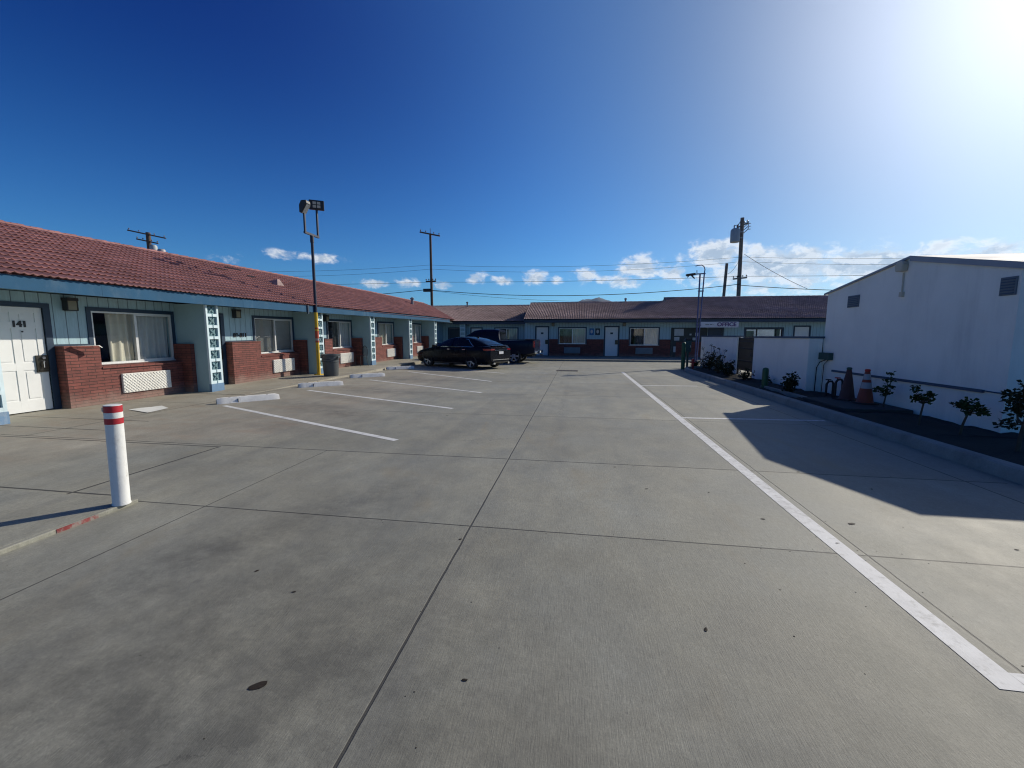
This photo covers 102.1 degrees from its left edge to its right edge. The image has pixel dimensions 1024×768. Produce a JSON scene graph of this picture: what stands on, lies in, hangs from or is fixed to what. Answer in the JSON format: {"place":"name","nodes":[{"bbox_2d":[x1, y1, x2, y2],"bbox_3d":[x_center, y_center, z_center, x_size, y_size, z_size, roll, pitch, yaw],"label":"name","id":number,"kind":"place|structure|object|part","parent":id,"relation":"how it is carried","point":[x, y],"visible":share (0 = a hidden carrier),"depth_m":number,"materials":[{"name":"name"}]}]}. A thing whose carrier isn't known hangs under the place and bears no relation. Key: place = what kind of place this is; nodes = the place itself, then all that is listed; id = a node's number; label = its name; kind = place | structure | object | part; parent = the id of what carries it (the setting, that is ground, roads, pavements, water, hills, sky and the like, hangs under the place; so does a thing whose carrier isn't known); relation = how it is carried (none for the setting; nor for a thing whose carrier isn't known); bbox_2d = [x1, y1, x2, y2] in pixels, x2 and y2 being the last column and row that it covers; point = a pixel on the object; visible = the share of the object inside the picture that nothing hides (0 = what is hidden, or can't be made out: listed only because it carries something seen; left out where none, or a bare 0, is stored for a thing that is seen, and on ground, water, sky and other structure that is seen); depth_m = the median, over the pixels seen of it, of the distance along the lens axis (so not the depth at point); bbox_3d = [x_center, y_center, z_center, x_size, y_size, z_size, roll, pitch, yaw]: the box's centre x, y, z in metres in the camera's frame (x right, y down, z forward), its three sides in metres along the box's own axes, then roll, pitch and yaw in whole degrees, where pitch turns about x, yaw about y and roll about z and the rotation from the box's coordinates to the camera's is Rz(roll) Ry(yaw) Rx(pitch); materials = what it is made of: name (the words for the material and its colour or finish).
{"place":"outdoors","nodes":[
{"label":"outdoors","id":0,"kind":"place"},
{"bbox_2d":[0,489,131,547],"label":"pavement corner","id":1,"kind":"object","parent":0,"point":[25,514],"visible":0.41,"depth_m":3.49,"materials":[{"name":"concrete"}]},
{"bbox_2d":[182,356,423,394],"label":"walkway","id":2,"kind":"structure","parent":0,"point":[252,387],"depth_m":13.74,"materials":[{"name":"concrete"}]},
{"bbox_2d":[299,199,323,374],"bbox_3d":[-7.078,-3.443,14.881,0.474,6.245,1.022,1,7,9],"label":"lamp post","id":3,"kind":"object","parent":2,"relation":"on","point":[305,206],"visible":1,"depth_m":14.82,"materials":[{"name":"black metal"}]},
{"bbox_2d":[320,354,339,375],"bbox_3d":[-6.493,-0.683,14.833,0.626,0.782,0.626,-5,8,-36],"label":"trash bin","id":4,"kind":"object","parent":2,"relation":"on","point":[330,362],"visible":1,"depth_m":14.62,"materials":[{"name":"grey plastic"}]},
{"bbox_2d":[355,346,368,365],"bbox_3d":[-6.918,-1.295,19.013,0.458,0.933,0.447,5,8,34],"label":"wire chair","id":5,"kind":"object","parent":2,"relation":"on","point":[363,355],"visible":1,"depth_m":19.10,"materials":[{"name":"black metal"}]},
{"bbox_2d":[0,361,1023,767],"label":"parking lot","id":6,"kind":"structure","parent":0,"point":[576,637],"depth_m":2.50,"materials":[{"name":"concrete"}]},
{"bbox_2d":[0,499,137,554],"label":"pavement kerb","id":7,"kind":"structure","parent":6,"relation":"on","point":[23,542],"depth_m":3.09,"materials":[{"name":"concrete"}]},
{"bbox_2d":[56,514,98,532],"bbox_3d":[-3.441,1.113,3.285,0.005,0.046,0.280,1,7,9],"label":"red kerb paint","id":8,"kind":"object","parent":7,"relation":"attached to","point":[72,525],"visible":0.64,"depth_m":3.28,"materials":[{"name":"red paint"}]},
{"bbox_2d":[101,404,131,506],"bbox_3d":[-3.407,0.611,3.573,0.128,0.880,0.128,2,7,9],"label":"bollard","id":9,"kind":"object","parent":7,"relation":"on","point":[113,416],"visible":1,"depth_m":3.54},
{"bbox_2d":[127,228,165,251],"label":"utility pole","id":10,"kind":"object","parent":6,"relation":"on","point":[148,240],"visible":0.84,"depth_m":42.78,"materials":[{"name":"brown wood"}]},
{"bbox_2d":[278,265,424,271],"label":"power line","id":11,"kind":"object","parent":10,"relation":"attached to","point":[333,270],"visible":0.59,"depth_m":41.36,"materials":[{"name":"black metal"}]},
{"bbox_2d":[129,406,166,411],"bbox_3d":[-7.273,0.510,8.370,0.751,0.006,0.537,4,8,33],"label":"cardboard sheet","id":12,"kind":"object","parent":6,"relation":"on","point":[151,409],"visible":1,"depth_m":8.35,"materials":[{"name":"white cardboard"}]},
{"bbox_2d":[0,220,452,424],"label":"motel building","id":13,"kind":"structure","parent":6,"relation":"on","point":[153,323],"depth_m":10.58,"materials":[{"name":"blue"}]},
{"bbox_2d":[0,301,61,413],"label":"door","id":14,"kind":"structure","parent":13,"relation":"in","point":[26,365],"depth_m":8.00,"materials":[{"name":"white wood"}]},
{"bbox_2d":[85,307,175,364],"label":"window","id":15,"kind":"structure","parent":13,"relation":"in","point":[124,335],"depth_m":10.13,"materials":[{"name":"glass"}]},
{"bbox_2d":[218,313,228,384],"bbox_3d":[-8.722,-0.980,11.921,0.166,2.133,1.080,1,7,9],"label":"door","id":16,"kind":"structure","parent":13,"relation":"in","point":[221,325],"depth_m":12.36,"materials":[{"name":"white metal"}]},
{"bbox_2d":[251,315,294,353],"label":"window","id":17,"kind":"structure","parent":13,"relation":"in","point":[272,331],"depth_m":14.51,"materials":[{"name":"glass"}]},
{"bbox_2d":[326,319,351,348],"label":"window","id":18,"kind":"structure","parent":13,"relation":"in","point":[336,329],"depth_m":18.73,"materials":[{"name":"glass"}]},
{"bbox_2d":[377,321,393,344],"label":"window","id":19,"kind":"structure","parent":13,"relation":"in","point":[383,328],"depth_m":22.92,"materials":[{"name":"glass"}]},
{"bbox_2d":[412,323,421,342],"bbox_3d":[-6.350,-3.332,27.043,0.236,1.275,1.980,1,7,9],"label":"window","id":20,"kind":"structure","parent":13,"relation":"in","point":[415,326],"depth_m":27.43,"materials":[{"name":"glass"}]},
{"bbox_2d":[216,393,279,403],"bbox_3d":[-6.022,0.328,9.473,1.224,0.129,0.206,-6,9,-41],"label":"wheel stop","id":21,"kind":"object","parent":6,"relation":"on","point":[247,398],"visible":1,"depth_m":9.39,"materials":[{"name":"concrete"}]},
{"bbox_2d":[248,681,266,689],"bbox_3d":[-1.095,1.298,1.782,0.073,0.002,0.037,-3,7,-23],"label":"dead leaf","id":22,"kind":"object","parent":6,"relation":"on","point":[257,685],"visible":1,"depth_m":1.78,"materials":[{"name":"brown plant"}]},
{"bbox_2d":[224,405,398,440],"bbox_3d":[-3.914,0.636,7.417,5.367,0.001,0.102,4,8,33],"label":"parking line","id":23,"kind":"object","parent":6,"relation":"on","point":[352,431],"visible":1,"depth_m":7.00,"materials":[{"name":"paint"}]},
{"bbox_2d":[298,381,342,387],"bbox_3d":[-5.671,0.000,12.293,1.224,0.129,0.206,-4,8,-34],"label":"wheel stop","id":24,"kind":"object","parent":6,"relation":"on","point":[319,384],"visible":1,"depth_m":12.21,"materials":[{"name":"concrete"}]},
{"bbox_2d":[349,373,384,377],"bbox_3d":[-5.249,-0.319,15.043,1.224,0.129,0.206,-4,8,-32],"label":"wheel stop","id":25,"kind":"object","parent":6,"relation":"on","point":[366,375],"visible":1,"depth_m":14.97,"materials":[{"name":"concrete"}]},
{"bbox_2d":[307,390,451,408],"bbox_3d":[-3.421,0.339,9.979,5.220,0.001,0.102,4,8,33],"label":"parking line","id":26,"kind":"object","parent":6,"relation":"on","point":[381,399],"visible":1,"depth_m":9.76,"materials":[{"name":"paint"}]},
{"bbox_2d":[386,366,413,369],"bbox_3d":[-4.952,-0.724,18.348,1.224,0.129,0.206,-4,8,-29],"label":"wheel stop","id":27,"kind":"object","parent":6,"relation":"on","point":[399,367],"visible":1,"depth_m":18.27,"materials":[{"name":"concrete"}]},
{"bbox_2d":[373,380,481,392],"bbox_3d":[-2.825,0.043,12.525,5.107,0.001,0.103,5,8,38],"label":"parking line","id":28,"kind":"object","parent":6,"relation":"on","point":[429,386],"visible":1,"depth_m":12.26,"materials":[{"name":"paint"}]},
{"bbox_2d":[420,229,439,305],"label":"utility pole","id":29,"kind":"object","parent":6,"relation":"on","point":[431,281],"visible":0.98,"depth_m":40.61,"materials":[{"name":"brown wood"}]},
{"bbox_2d":[437,291,600,301],"bbox_3d":[-0.117,-8.103,38.009,16.653,1.522,0.022,3,7,21],"label":"power line","id":30,"kind":"object","parent":29,"relation":"attached to","point":[529,299],"visible":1,"depth_m":37.41,"materials":[{"name":"black rubber"}]},
{"bbox_2d":[414,372,485,380],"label":"parking line","id":31,"kind":"object","parent":6,"relation":"on","point":[450,376],"visible":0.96,"depth_m":15.28,"materials":[{"name":"paint"}]},
{"bbox_2d":[416,336,509,368],"bbox_3d":[-2.448,-1.596,20.183,4.930,1.490,2.160,5,8,36],"label":"parked car","id":32,"kind":"object","parent":6,"relation":"on","point":[472,352],"visible":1,"depth_m":19.06,"materials":[{"name":"black metal"}]},
{"bbox_3d":[-3.222,-1.969,19.768,1.110,0.346,0.215,5,8,36],"label":"side window","id":33,"kind":"part","parent":32,"relation":"part of","materials":[{"name":"black glass"}]},
{"bbox_3d":[-2.213,-1.896,19.051,1.230,0.350,0.242,5,8,36],"label":"side window","id":34,"kind":"part","parent":32,"relation":"part of","materials":[{"name":"black glass"}]},
{"bbox_3d":[-1.172,-1.989,19.206,0.980,0.304,1.024,5,8,36],"label":"rear window","id":35,"kind":"part","parent":32,"relation":"part of","materials":[{"name":"grey glass"}]},
{"bbox_2d":[434,329,542,362],"bbox_3d":[-1.313,-2.198,23.744,6.220,1.865,2.400,2,7,13],"label":"pickup truck","id":36,"kind":"object","parent":6,"relation":"on","point":[522,350],"visible":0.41,"depth_m":22.58,"materials":[{"name":"metal"}]},
{"bbox_3d":[-2.121,-2.664,22.955,0.830,0.470,0.144,2,7,13],"label":"side window","id":37,"kind":"part","parent":36,"relation":"part of","materials":[{"name":"black glass"}]},
{"bbox_3d":[-1.230,-2.638,22.752,0.840,0.470,0.144,2,7,13],"label":"side window","id":38,"kind":"part","parent":36,"relation":"part of","materials":[{"name":"black glass"}]},
{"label":"rear window","id":39,"kind":"part","parent":36,"relation":"part of","materials":[{"name":"grey glass"}]},
{"bbox_2d":[681,342,685,368],"bbox_3d":[7.758,-1.276,18.749,0.172,1.225,0.169,1,7,9],"label":"guard post","id":40,"kind":"object","parent":6,"relation":"on","point":[683,351],"visible":0.94,"depth_m":18.68,"materials":[{"name":"green metal"}]},
{"bbox_2d":[690,358,695,368],"bbox_3d":[8.109,-0.897,18.584,0.220,0.510,0.170,1,7,9],"label":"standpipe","id":41,"kind":"object","parent":6,"relation":"on","point":[692,362],"visible":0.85,"depth_m":18.54,"materials":[{"name":"red metal"}]},
{"bbox_2d":[686,265,705,361],"bbox_3d":[8.706,-3.229,19.849,0.866,4.854,0.200,1,7,9],"label":"light mast","id":42,"kind":"object","parent":6,"relation":"on","point":[697,325],"visible":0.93,"depth_m":19.73,"materials":[{"name":"blue metal"}]},
{"bbox_2d":[700,336,743,373],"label":"garden wall","id":43,"kind":"structure","parent":6,"relation":"on","point":[729,344],"depth_m":16.52,"materials":[{"name":"white paint"}]},
{"bbox_2d":[722,263,727,295],"bbox_3d":[19.037,-6.821,37.461,0.529,7.959,0.270,1,7,9],"label":"utility pole","id":44,"kind":"object","parent":6,"relation":"on","point":[725,280],"visible":0.4,"depth_m":37.08,"materials":[{"name":"brown wood"}]},
{"bbox_2d":[682,417,824,420],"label":"parking line","id":45,"kind":"object","parent":6,"relation":"on","point":[753,419],"visible":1,"depth_m":7.50,"materials":[{"name":"paint"}]},
{"bbox_2d":[761,368,768,387],"bbox_3d":[6.834,-0.115,11.183,0.152,0.665,0.150,1,7,9],"label":"guard post","id":46,"kind":"object","parent":6,"relation":"on","point":[765,373],"visible":0.9,"depth_m":11.12,"materials":[{"name":"green metal"}]},
{"bbox_2d":[764,386,806,397],"bbox_3d":[6.677,0.239,10.260,0.070,0.175,2.240,1,7,9],"label":"edging strip","id":47,"kind":"object","parent":6,"relation":"on","point":[788,394],"visible":0.33,"depth_m":9.99,"materials":[{"name":"concrete"}]},
{"bbox_2d":[752,336,824,391],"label":"garden wall","id":48,"kind":"structure","parent":6,"relation":"on","point":[779,357],"depth_m":11.31,"materials":[{"name":"white paint"}]},
{"bbox_2d":[736,337,753,377],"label":"iron gate","id":49,"kind":"structure","parent":48,"relation":"attached to","point":[745,353],"depth_m":14.46,"materials":[{"name":"black metal"}]},
{"bbox_2d":[621,372,1023,691],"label":"drive line","id":50,"kind":"object","parent":6,"relation":"on","point":[994,673],"visible":0.99,"depth_m":2.49,"materials":[{"name":"paint"}]},
{"bbox_2d":[684,366,1023,484],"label":"kerb","id":51,"kind":"structure","parent":6,"relation":"on","point":[1006,470],"depth_m":5.84,"materials":[{"name":"concrete"}]},
{"bbox_2d":[1009,673,1023,683],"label":"parking line","id":52,"kind":"object","parent":6,"relation":"on","point":[1019,677],"visible":1,"depth_m":1.84,"materials":[{"name":"paint"}]},
{"bbox_2d":[0,0,1023,305],"label":"sky","id":53,"kind":"structure","parent":0,"point":[536,137],"materials":[{"name":"blue"}]},
{"bbox_2d":[512,355,699,362],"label":"walkway","id":54,"kind":"structure","parent":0,"point":[603,358],"depth_m":25.70,"materials":[{"name":"concrete"}]},
{"bbox_2d":[432,295,827,356],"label":"building","id":55,"kind":"structure","parent":0,"point":[666,327],"depth_m":28.63,"materials":[{"name":"paint"}]},
{"bbox_2d":[449,329,459,338],"bbox_3d":[-4.496,-3.361,32.467,0.842,1.945,0.042,1,7,9],"label":"door","id":56,"kind":"structure","parent":55,"relation":"in","point":[453,333],"depth_m":32.39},
{"bbox_2d":[494,327,518,339],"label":"window","id":57,"kind":"structure","parent":55,"relation":"in","point":[511,332],"depth_m":31.75,"materials":[{"name":"glass"}]},
{"bbox_2d":[535,326,548,355],"bbox_3d":[2.141,-3.065,29.403,1.000,2.090,0.134,1,7,9],"label":"door","id":58,"kind":"structure","parent":55,"relation":"in","point":[542,334],"depth_m":29.36,"materials":[{"name":"white wood"}]},
{"bbox_2d":[558,327,586,343],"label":"window","id":59,"kind":"structure","parent":55,"relation":"in","point":[566,335],"depth_m":29.09,"materials":[{"name":"glass"}]},
{"bbox_2d":[603,326,619,355],"bbox_3d":[6.882,-2.969,28.661,1.040,2.090,0.134,1,7,9],"label":"door","id":60,"kind":"structure","parent":55,"relation":"in","point":[611,333],"depth_m":28.64,"materials":[{"name":"white wood"}]},
{"bbox_2d":[629,327,659,345],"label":"window","id":61,"kind":"structure","parent":55,"relation":"in","point":[650,336],"depth_m":28.34,"materials":[{"name":"glass"}]},
{"bbox_2d":[708,327,723,335],"bbox_3d":[13.550,-2.835,27.618,0.980,2.090,0.134,1,7,9],"label":"door","id":62,"kind":"structure","parent":55,"relation":"in","point":[712,331],"depth_m":27.53,"materials":[{"name":"glass"}]},
{"bbox_2d":[700,322,738,326],"bbox_3d":[13.199,-3.784,26.384,2.330,0.360,0.059,1,7,9],"label":"office sign","id":63,"kind":"object","parent":55,"relation":"attached to","point":[719,324],"visible":1,"depth_m":26.36,"materials":[{"name":"white plastic"}]},
{"bbox_2d":[744,327,783,337],"bbox_3d":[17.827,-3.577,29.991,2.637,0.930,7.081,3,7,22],"label":"window","id":64,"kind":"structure","parent":55,"relation":"in","point":[747,334],"depth_m":27.15,"materials":[{"name":"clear glass"}]},
{"bbox_2d":[793,325,810,335],"bbox_3d":[18.701,-2.732,26.812,1.030,2.090,0.134,1,7,9],"label":"window","id":65,"kind":"structure","parent":55,"relation":"in","point":[797,330],"depth_m":26.71,"materials":[{"name":"white glass"}]},
{"bbox_2d":[579,297,780,335],"bbox_3d":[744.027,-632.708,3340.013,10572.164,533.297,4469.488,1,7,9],"label":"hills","id":66,"kind":"structure","parent":0,"point":[765,332],"depth_m":4050.41,"materials":[{"name":"brown"}]},
{"bbox_2d":[684,338,691,366],"bbox_3d":[8.097,-1.403,19.088,0.340,1.400,0.260,1,7,9],"label":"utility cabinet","id":67,"kind":"object","parent":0,"point":[688,341],"visible":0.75,"depth_m":18.95,"materials":[{"name":"green metal"}]},
{"bbox_3d":[8.080,-1.729,18.941,0.220,0.460,0.017,1,7,9],"label":"door","id":68,"kind":"part","parent":67,"relation":"part of","materials":[{"name":"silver metal"}]},
{"bbox_2d":[730,217,750,295],"bbox_3d":[19.838,-8.597,36.516,1.569,11.704,0.760,1,7,9],"label":"utility pole","id":69,"kind":"object","parent":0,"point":[737,234],"visible":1,"depth_m":36.02,"materials":[{"name":"brown wood"}]},
{"bbox_2d":[437,262,732,271],"bbox_3d":[6.095,-10.747,38.550,28.402,0.571,0.021,1,7,9],"label":"power line","id":70,"kind":"object","parent":69,"relation":"attached to","point":[585,271],"visible":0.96,"depth_m":38.11,"materials":[{"name":"black metal"}]},
{"bbox_2d":[432,284,738,295],"bbox_3d":[6.068,-8.668,38.642,28.406,0.852,0.053,1,7,9],"label":"power line","id":71,"kind":"object","parent":69,"relation":"attached to","point":[583,295],"visible":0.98,"depth_m":38.71,"materials":[{"name":"black rubber"}]},
{"bbox_2d":[441,257,737,266],"bbox_3d":[6.057,-11.116,38.258,28.401,0.471,0.021,1,7,9],"label":"power line","id":72,"kind":"object","parent":69,"relation":"attached to","point":[598,265],"visible":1,"depth_m":37.94,"materials":[{"name":"black metal"}]},
{"bbox_2d":[532,276,737,281],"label":"power line","id":73,"kind":"object","parent":69,"relation":"attached to","point":[636,279],"visible":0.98,"depth_m":37.65,"materials":[{"name":"black metal"}]},
{"bbox_2d":[744,254,806,288],"bbox_3d":[22.938,-9.789,36.012,5.427,3.029,0.034,1,7,5],"label":"power line","id":74,"kind":"object","parent":69,"relation":"attached to","point":[774,272],"visible":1,"depth_m":36.02,"materials":[{"name":"black metal"}]},
{"bbox_2d":[740,285,822,289],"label":"power line","id":75,"kind":"object","parent":69,"relation":"attached to","point":[786,288],"visible":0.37,"depth_m":35.91,"materials":[{"name":"black metal"}]},
{"bbox_2d":[759,262,889,264],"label":"power line","id":76,"kind":"object","parent":69,"relation":"attached to","point":[844,264],"visible":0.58,"depth_m":34.95,"materials":[{"name":"black metal"}]},
{"bbox_2d":[756,257,895,258],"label":"power line","id":77,"kind":"object","parent":69,"relation":"attached to","point":[836,258],"visible":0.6,"depth_m":34.97,"materials":[{"name":"black metal"}]},
{"bbox_2d":[693,368,1023,465],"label":"planting bed","id":78,"kind":"object","parent":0,"point":[1002,446],"visible":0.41,"depth_m":6.22,"materials":[{"name":"soil"}]},
{"bbox_2d":[698,355,708,367],"bbox_3d":[8.366,-0.950,17.901,0.668,0.626,0.646,1,7,9],"label":"bush","id":79,"kind":"object","parent":78,"relation":"on","point":[703,363],"visible":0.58,"depth_m":17.85,"materials":[{"name":"green plant"}]},
{"bbox_2d":[702,344,717,369],"bbox_3d":[8.066,-1.081,16.834,0.689,1.129,0.645,1,7,9],"label":"bush","id":80,"kind":"object","parent":78,"relation":"on","point":[707,363],"visible":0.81,"depth_m":16.82,"materials":[{"name":"green plant"}]},
{"bbox_2d":[707,348,726,372],"bbox_3d":[7.721,-0.866,15.577,0.616,0.993,0.701,1,7,9],"label":"bush","id":81,"kind":"object","parent":78,"relation":"on","point":[719,360],"visible":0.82,"depth_m":15.54,"materials":[{"name":"green plant"}]},
{"bbox_2d":[717,360,735,375],"bbox_3d":[7.517,-0.545,14.417,0.631,0.625,0.698,1,7,9],"label":"bush","id":82,"kind":"object","parent":78,"relation":"on","point":[725,369],"visible":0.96,"depth_m":14.43,"materials":[{"name":"green plant"}]},
{"bbox_2d":[739,368,754,379],"bbox_3d":[7.451,-0.293,13.173,0.414,0.478,0.441,1,7,9],"label":"bush","id":83,"kind":"object","parent":78,"relation":"on","point":[744,375],"visible":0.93,"depth_m":13.10,"materials":[{"name":"green plant"}]},
{"bbox_2d":[780,371,800,392],"bbox_3d":[6.781,-0.014,10.025,0.448,0.594,0.465,1,7,9],"label":"bush","id":84,"kind":"object","parent":78,"relation":"on","point":[790,382],"visible":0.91,"depth_m":9.97,"materials":[{"name":"green plant"}]},
{"bbox_2d":[824,377,842,396],"bbox_3d":[7.385,0.077,9.502,0.152,0.475,0.338,-3,7,-23],"label":"water valve","id":85,"kind":"object","parent":78,"relation":"on","point":[834,389],"visible":0.81,"depth_m":9.53,"materials":[{"name":"black metal"}]},
{"bbox_2d":[802,397,912,413],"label":"concrete plinth","id":86,"kind":"structure","parent":78,"relation":"on","point":[843,406],"depth_m":7.91,"materials":[{"name":"grey concrete"}]},
{"bbox_2d":[832,367,855,400],"bbox_3d":[7.048,-0.008,8.684,0.342,0.689,0.342,-1,7,-11],"label":"traffic cone","id":87,"kind":"object","parent":86,"relation":"on","point":[847,391],"visible":0.94,"depth_m":8.62,"materials":[{"name":"orange plastic"}]},
{"bbox_2d":[851,369,878,404],"bbox_3d":[7.036,0.045,8.224,0.342,0.689,0.342,2,7,19],"label":"traffic cone","id":88,"kind":"object","parent":86,"relation":"on","point":[865,395],"visible":1,"depth_m":8.15,"materials":[{"name":"orange plastic"}]},
{"bbox_2d":[872,371,896,406],"bbox_3d":[6.984,0.154,7.792,0.248,0.818,0.381,-1,7,-11],"label":"rose tree","id":89,"kind":"object","parent":78,"relation":"on","point":[881,390],"visible":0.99,"depth_m":7.74,"materials":[{"name":"green plant"}]},
{"bbox_2d":[909,385,937,424],"bbox_3d":[6.410,0.370,6.456,0.239,0.696,0.415,-1,7,-7],"label":"rose tree","id":90,"kind":"object","parent":78,"relation":"on","point":[923,400],"visible":1,"depth_m":6.47,"materials":[{"name":"green plant"}]},
{"bbox_2d":[948,396,991,434],"bbox_3d":[6.409,0.481,5.822,0.248,0.626,0.568,1,7,9],"label":"rose tree","id":91,"kind":"object","parent":78,"relation":"on","point":[967,407],"visible":0.99,"depth_m":5.76,"materials":[{"name":"green plant"}]},
{"bbox_2d":[992,379,1023,451],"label":"rose tree","id":92,"kind":"object","parent":78,"relation":"on","point":[1017,408],"visible":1,"depth_m":5.05,"materials":[{"name":"green plant"}]},
{"bbox_2d":[814,253,1023,432],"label":"white building","id":93,"kind":"structure","parent":0,"point":[947,328],"depth_m":7.13,"materials":[{"name":"paint"}]}
]}

